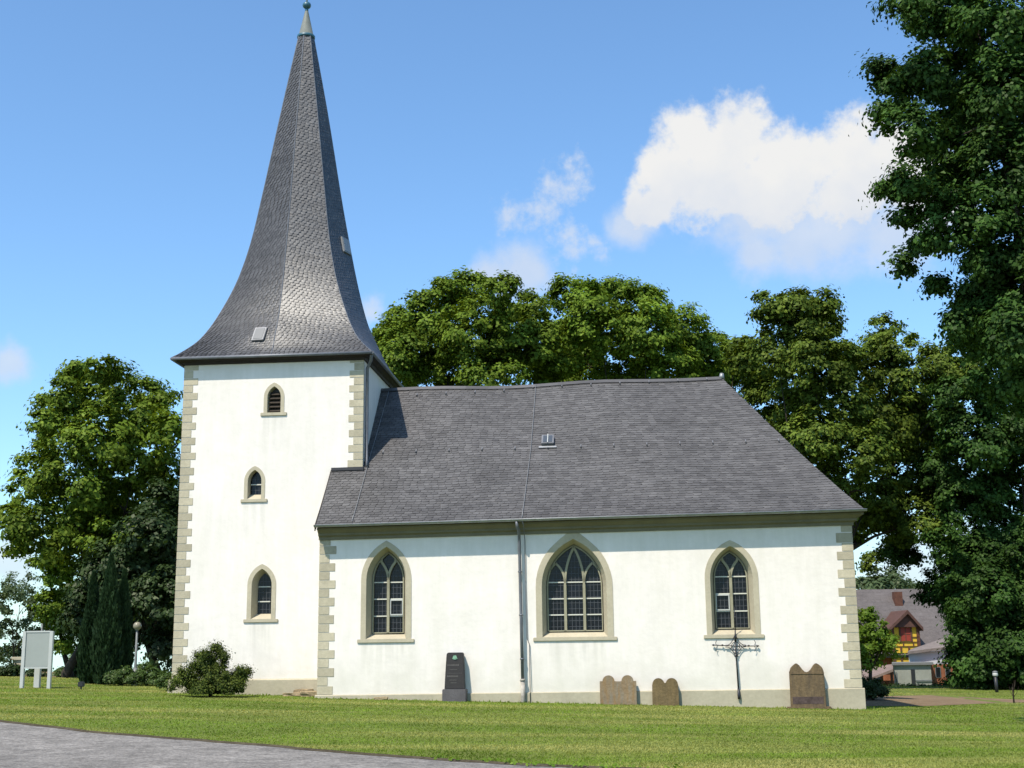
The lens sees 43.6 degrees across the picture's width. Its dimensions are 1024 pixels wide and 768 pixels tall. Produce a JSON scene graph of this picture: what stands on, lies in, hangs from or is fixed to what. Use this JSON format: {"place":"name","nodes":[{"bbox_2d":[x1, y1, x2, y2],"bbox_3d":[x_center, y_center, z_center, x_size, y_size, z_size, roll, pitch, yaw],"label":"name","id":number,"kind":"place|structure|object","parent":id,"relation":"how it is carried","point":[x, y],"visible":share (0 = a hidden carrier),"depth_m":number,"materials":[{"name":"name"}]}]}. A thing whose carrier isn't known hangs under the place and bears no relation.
{"place":"outdoors","nodes":[
{"label":"outdoors","id":0,"kind":"place"},
{"bbox_2d":[0,722,573,767],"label":"road","id":1,"kind":"structure","parent":0,"point":[25,746],"depth_m":18.09,"materials":[{"name":"grey asphalt"}]},
{"bbox_2d":[0,676,1023,767],"bbox_3d":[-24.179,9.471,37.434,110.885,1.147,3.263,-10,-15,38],"label":"road verge","id":2,"kind":"structure","parent":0,"point":[388,755],"depth_m":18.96,"materials":[{"name":"green plant"}]},
{"bbox_2d":[432,753,682,767],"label":"verge weeds","id":3,"kind":"object","parent":2,"relation":"on","point":[553,765],"visible":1,"depth_m":16.43,"materials":[{"name":"green plant"}]},
{"bbox_2d":[0,677,1023,767],"bbox_3d":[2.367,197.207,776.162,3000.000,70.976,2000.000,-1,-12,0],"label":"ground","id":4,"kind":"structure","parent":0,"point":[527,720],"depth_m":25.36,"materials":[{"name":"green plant"}]},
{"bbox_2d":[0,656,20,675],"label":"shrub","id":5,"kind":"object","parent":4,"relation":"on","point":[7,668],"visible":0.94,"depth_m":56.15,"materials":[{"name":"green plant"}]},
{"bbox_2d":[10,657,20,676],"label":"stone pier","id":6,"kind":"structure","parent":4,"relation":"on","point":[17,660],"depth_m":56.52,"materials":[{"name":"beige stone"}]},
{"bbox_2d":[0,571,54,664],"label":"ash tree","id":7,"kind":"object","parent":4,"relation":"on","point":[13,650],"visible":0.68,"depth_m":73.00,"materials":[{"name":"green plant"}]},
{"bbox_2d":[18,667,53,676],"bbox_3d":[-20.993,12.694,56.703,1.302,1.083,2.013,-1,-12,0],"label":"shrub","id":8,"kind":"object","parent":4,"relation":"on","point":[29,672],"visible":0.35,"depth_m":56.10,"materials":[{"name":"green plant"}]},
{"bbox_2d":[19,631,54,688],"bbox_3d":[-14.962,8.903,40.687,0.961,2.064,0.910,-1,-12,0],"label":"notice board","id":9,"kind":"object","parent":4,"relation":"on","point":[37,651],"visible":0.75,"depth_m":40.35,"materials":[{"name":"white paint"}]},
{"bbox_2d":[14,554,77,676],"bbox_3d":[-19.871,10.184,56.918,2.876,6.112,4.696,-3,-12,12],"label":"lime tree","id":10,"kind":"object","parent":4,"relation":"on","point":[50,577],"visible":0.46,"depth_m":55.72,"materials":[{"name":"green plant"}]},
{"bbox_2d":[25,672,77,677],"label":"garden wall","id":11,"kind":"structure","parent":4,"relation":"on","point":[46,675],"depth_m":56.46,"materials":[{"name":"stone"}]},
{"bbox_2d":[54,663,77,676],"bbox_3d":[-19.571,12.788,56.810,1.537,0.993,1.871,-1,-12,0],"label":"shrub","id":12,"kind":"object","parent":4,"relation":"on","point":[59,670],"visible":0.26,"depth_m":56.34,"materials":[{"name":"green plant"}]},
{"bbox_2d":[78,682,84,689],"bbox_3d":[-13.394,9.425,39.791,0.180,0.340,0.160,-1,-12,0],"label":"ground spotlight","id":13,"kind":"object","parent":4,"relation":"on","point":[81,684],"visible":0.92,"depth_m":39.74,"materials":[{"name":"black metal"}]},
{"bbox_2d":[76,570,99,683],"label":"conifer","id":14,"kind":"object","parent":4,"relation":"on","point":[85,637],"visible":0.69,"depth_m":45.43,"materials":[{"name":"green plant"}]},
{"bbox_2d":[0,352,182,677],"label":"lime tree","id":15,"kind":"object","parent":4,"relation":"on","point":[92,503],"visible":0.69,"depth_m":52.48,"materials":[{"name":"green plant"}]},
{"bbox_2d":[89,552,124,684],"bbox_3d":[-14.233,8.349,45.269,1.212,4.839,1.202,-1,-12,0],"label":"conifer","id":16,"kind":"object","parent":4,"relation":"on","point":[106,651],"visible":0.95,"depth_m":44.93,"materials":[{"name":"green plant"}]},
{"bbox_2d":[47,476,179,671],"bbox_3d":[-14.960,7.843,50.847,7.016,8.232,7.617,-1,-12,0],"label":"shade tree","id":17,"kind":"object","parent":4,"relation":"on","point":[152,592],"visible":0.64,"depth_m":49.04,"materials":[{"name":"green plant"}]},
{"bbox_2d":[102,665,143,685],"bbox_3d":[-12.997,10.167,44.137,1.681,0.931,2.164,-4,-12,18],"label":"shrub","id":18,"kind":"object","parent":4,"relation":"on","point":[126,674],"visible":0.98,"depth_m":43.51,"materials":[{"name":"green plant"}]},
{"bbox_2d":[113,568,134,683],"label":"conifer","id":19,"kind":"object","parent":4,"relation":"on","point":[127,629],"visible":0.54,"depth_m":45.67,"materials":[{"name":"green plant"}]},
{"bbox_2d":[132,622,141,685],"bbox_3d":[-13.000,9.420,44.241,0.284,2.358,0.284,-1,-12,0],"label":"street lamp","id":20,"kind":"object","parent":4,"relation":"on","point":[137,626],"visible":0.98,"depth_m":44.31,"materials":[{"name":"metal"}]},
{"bbox_2d":[136,659,169,685],"bbox_3d":[-12.700,10.155,44.596,1.689,1.170,2.357,-1,-12,0],"label":"shrub","id":21,"kind":"object","parent":4,"relation":"on","point":[152,671],"visible":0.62,"depth_m":44.24,"materials":[{"name":"green plant"}]},
{"bbox_2d":[154,672,171,689],"bbox_3d":[-10.593,9.323,39.601,0.873,0.835,1.430,1,-12,-9],"label":"shrub","id":22,"kind":"object","parent":4,"relation":"on","point":[163,679],"visible":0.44,"depth_m":39.20,"materials":[{"name":"green plant"}]},
{"bbox_2d":[165,640,254,696],"bbox_3d":[-8.371,8.012,35.739,2.630,1.907,1.676,2,-12,-15],"label":"yew bush","id":23,"kind":"object","parent":4,"relation":"on","point":[210,676],"visible":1,"depth_m":35.43,"materials":[{"name":"green plant"}]},
{"bbox_2d":[282,693,300,695],"bbox_3d":[-6.320,9.002,37.080,0.672,0.112,0.382,-1,-12,0],"label":"loose stone","id":24,"kind":"object","parent":4,"relation":"on","point":[291,694],"visible":0.73,"depth_m":36.92,"materials":[{"name":"beige stone"}]},
{"bbox_2d":[293,689,313,692],"bbox_3d":[-6.053,8.999,37.264,0.595,0.251,0.327,-1,-12,0],"label":"loose stone","id":25,"kind":"object","parent":4,"relation":"on","point":[297,691],"visible":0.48,"depth_m":37.14,"materials":[{"name":"beige stone"}]},
{"bbox_2d":[300,691,316,696],"bbox_3d":[-5.822,8.946,36.894,0.550,0.193,0.382,-1,-12,0],"label":"loose stone","id":26,"kind":"object","parent":4,"relation":"on","point":[308,693],"visible":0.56,"depth_m":36.72,"materials":[{"name":"beige stone"}]},
{"bbox_2d":[374,696,387,699],"bbox_3d":[-3.638,8.737,35.555,0.394,0.103,0.238,-1,-12,0],"label":"loose stone","id":27,"kind":"object","parent":4,"relation":"on","point":[381,698],"visible":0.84,"depth_m":35.45,"materials":[{"name":"beige stone"}]},
{"bbox_2d":[442,652,466,701],"bbox_3d":[-1.582,8.145,35.471,0.659,1.380,0.439,-2,-12,5],"label":"headstone","id":28,"kind":"object","parent":4,"relation":"on","point":[454,689],"visible":0.98,"depth_m":35.42,"materials":[{"name":"stone"}]},
{"bbox_2d":[370,265,571,386],"bbox_3d":[-2.242,4.173,61.387,10.331,20.740,9.502,-1,-12,0],"label":"lime tree","id":29,"kind":"object","parent":4,"relation":"on","point":[404,337],"visible":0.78,"depth_m":60.71,"materials":[{"name":"green plant"}]},
{"bbox_2d":[167,0,866,708],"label":"church","id":30,"kind":"structure","parent":4,"relation":"on","point":[357,520],"depth_m":37.56,"materials":[{"name":"paint"}]},
{"bbox_2d":[241,466,266,502],"bbox_3d":[-7.814,3.064,39.001,0.825,1.114,0.280,-2,-12,5],"label":"window","id":31,"kind":"structure","parent":30,"relation":"in","point":[254,481],"depth_m":38.97,"materials":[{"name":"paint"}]},
{"bbox_2d":[243,564,277,622],"bbox_3d":[-7.464,6.274,38.361,1.052,1.729,0.380,-2,-12,5],"label":"window","id":32,"kind":"structure","parent":30,"relation":"in","point":[261,600],"depth_m":38.35,"materials":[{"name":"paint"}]},
{"bbox_2d":[260,383,286,415],"bbox_3d":[-7.311,0.485,39.473,0.820,1.043,0.260,-2,-12,5],"label":"window","id":33,"kind":"structure","parent":30,"relation":"in","point":[274,394],"depth_m":39.43,"materials":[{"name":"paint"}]},
{"bbox_2d":[357,541,413,642],"bbox_3d":[-3.560,5.931,36.575,1.629,2.870,0.460,-2,-12,5],"label":"window","id":34,"kind":"structure","parent":30,"relation":"in","point":[386,573],"depth_m":36.62,"materials":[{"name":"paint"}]},
{"bbox_2d":[533,533,616,640],"bbox_3d":[1.759,5.690,36.123,2.338,3.057,0.440,-2,-12,5],"label":"window","id":35,"kind":"structure","parent":30,"relation":"in","point":[574,586],"depth_m":36.18,"materials":[{"name":"paint"}]},
{"bbox_2d":[704,540,764,638],"bbox_3d":[6.120,5.724,35.714,1.652,2.698,0.440,-2,-12,5],"label":"window","id":36,"kind":"structure","parent":30,"relation":"in","point":[731,574],"depth_m":35.76,"materials":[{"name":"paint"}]},
{"bbox_2d":[712,607,758,698],"bbox_3d":[6.142,7.372,35.118,1.273,2.472,0.174,-1,-12,0],"label":"iron cross","id":37,"kind":"object","parent":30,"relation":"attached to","point":[736,656],"visible":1,"depth_m":35.12,"materials":[{"name":"black metal"}]},
{"bbox_2d":[600,675,636,704],"bbox_3d":[2.914,8.416,35.109,1.000,0.829,0.181,-2,-12,5],"label":"headstone","id":38,"kind":"object","parent":4,"relation":"on","point":[623,691],"visible":0.91,"depth_m":35.04,"materials":[{"name":"brown stone"}]},
{"bbox_2d":[529,272,731,383],"bbox_3d":[6.010,4.521,64.208,11.088,21.487,11.259,-1,-12,0],"label":"lime tree","id":39,"kind":"object","parent":4,"relation":"on","point":[591,316],"visible":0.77,"depth_m":62.73,"materials":[{"name":"green plant"}]},
{"bbox_2d":[652,678,678,705],"bbox_3d":[4.193,8.438,34.991,0.721,0.780,0.169,-2,-12,5],"label":"headstone","id":40,"kind":"object","parent":4,"relation":"on","point":[666,693],"visible":0.97,"depth_m":34.93,"materials":[{"name":"stone"}]},
{"bbox_2d":[703,329,775,406],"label":"lime tree","id":41,"kind":"object","parent":4,"relation":"on","point":[721,337],"visible":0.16,"depth_m":69.21,"materials":[{"name":"green plant"}]},
{"bbox_2d":[787,663,831,708],"bbox_3d":[8.004,8.190,34.620,1.195,1.241,0.310,-2,-12,5],"label":"headstone","id":42,"kind":"object","parent":4,"relation":"on","point":[807,690],"visible":0.89,"depth_m":34.59,"materials":[{"name":"brown stone"}]},
{"bbox_2d":[721,283,911,537],"bbox_3d":[13.971,4.804,57.575,8.308,17.703,11.390,-1,-12,0],"label":"maple tree","id":43,"kind":"object","parent":4,"relation":"on","point":[809,327],"visible":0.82,"depth_m":55.23,"materials":[{"name":"green plant"}]},
{"bbox_2d":[862,664,893,684],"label":"lean to","id":44,"kind":"object","parent":4,"relation":"on","point":[879,672],"visible":0.32,"depth_m":72.07,"materials":[{"name":"tile"}]},
{"bbox_2d":[862,674,897,699],"bbox_3d":[11.808,10.001,41.701,1.576,1.088,1.821,-3,-12,12],"label":"shrub","id":45,"kind":"object","parent":4,"relation":"on","point":[874,688],"visible":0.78,"depth_m":41.32,"materials":[{"name":"green plant"}]},
{"bbox_2d":[857,606,906,698],"bbox_3d":[12.218,9.150,43.109,2.188,3.321,2.416,-1,-12,0],"label":"fruit tree","id":46,"kind":"object","parent":4,"relation":"on","point":[881,643],"visible":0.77,"depth_m":43.05,"materials":[{"name":"green plant"}]},
{"bbox_2d":[855,565,917,589],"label":"woodland tree","id":47,"kind":"object","parent":4,"relation":"on","point":[892,580],"visible":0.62,"depth_m":147.85,"materials":[{"name":"green plant"}]},
{"bbox_2d":[856,589,949,680],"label":"farmhouse","id":48,"kind":"object","parent":4,"relation":"on","point":[911,625],"visible":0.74,"depth_m":86.79,"materials":[{"name":"grey brick"}]},
{"bbox_2d":[892,662,932,685],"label":"grey garage","id":49,"kind":"structure","parent":4,"relation":"on","point":[913,673],"depth_m":74.06,"materials":[{"name":"concrete"}]},
{"bbox_2d":[911,669,915,684],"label":"doorway","id":50,"kind":"structure","parent":49,"relation":"in","point":[913,670],"depth_m":74.03,"materials":[{"name":"grey"}]},
{"bbox_2d":[879,682,949,686],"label":"hedge","id":51,"kind":"object","parent":4,"relation":"on","point":[897,685],"visible":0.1,"depth_m":68.00,"materials":[{"name":"green plant"}]},
{"bbox_2d":[905,577,923,588],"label":"woodland tree","id":52,"kind":"object","parent":4,"relation":"on","point":[914,582],"visible":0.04,"depth_m":152.81,"materials":[{"name":"green plant"}]},
{"bbox_2d":[839,310,996,574],"bbox_3d":[18.793,5.137,61.304,8.313,18.581,10.288,-1,-12,0],"label":"maple tree","id":53,"kind":"object","parent":4,"relation":"on","point":[904,410],"visible":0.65,"depth_m":58.97,"materials":[{"name":"green plant"}]},
{"bbox_2d":[908,637,952,663],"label":"white shed","id":54,"kind":"structure","parent":4,"relation":"on","point":[928,652],"depth_m":78.19,"materials":[{"name":"paint"}]},
{"bbox_2d":[848,0,1023,422],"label":"oak tree","id":55,"kind":"object","parent":4,"relation":"on","point":[982,318],"visible":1,"depth_m":25.74,"materials":[{"name":"green plant"}]},
{"bbox_2d":[931,664,952,683],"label":"brick outbuilding","id":56,"kind":"structure","parent":4,"relation":"on","point":[937,674],"depth_m":76.01,"materials":[{"name":"brick"}]},
{"bbox_2d":[935,667,940,677],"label":"window","id":57,"kind":"structure","parent":56,"relation":"in","point":[937,672],"depth_m":76.00,"materials":[{"name":"glass"}]},
{"bbox_2d":[874,354,1023,688],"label":"maple tree","id":58,"kind":"object","parent":4,"relation":"on","point":[975,587],"visible":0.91,"depth_m":55.41,"materials":[{"name":"green plant"}]},
{"bbox_2d":[992,671,998,692],"bbox_3d":[19.159,11.833,50.677,0.230,0.943,0.224,-1,-12,0],"label":"bollard light","id":59,"kind":"object","parent":4,"relation":"on","point":[995,674],"visible":0.93,"depth_m":50.65,"materials":[{"name":"black paint"}]},
{"bbox_2d":[1009,683,1017,702],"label":"sapling","id":60,"kind":"object","parent":4,"relation":"on","point":[1012,693],"visible":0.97,"depth_m":41.59,"materials":[{"name":"brown plant"}]},
{"bbox_2d":[0,0,1023,672],"label":"sky","id":61,"kind":"structure","parent":0,"point":[703,150],"materials":[{"name":"blue"}]},
{"bbox_2d":[865,695,1023,705],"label":"path","id":62,"kind":"structure","parent":0,"point":[923,700],"depth_m":41.95,"materials":[{"name":"beige gravel"}]}
]}

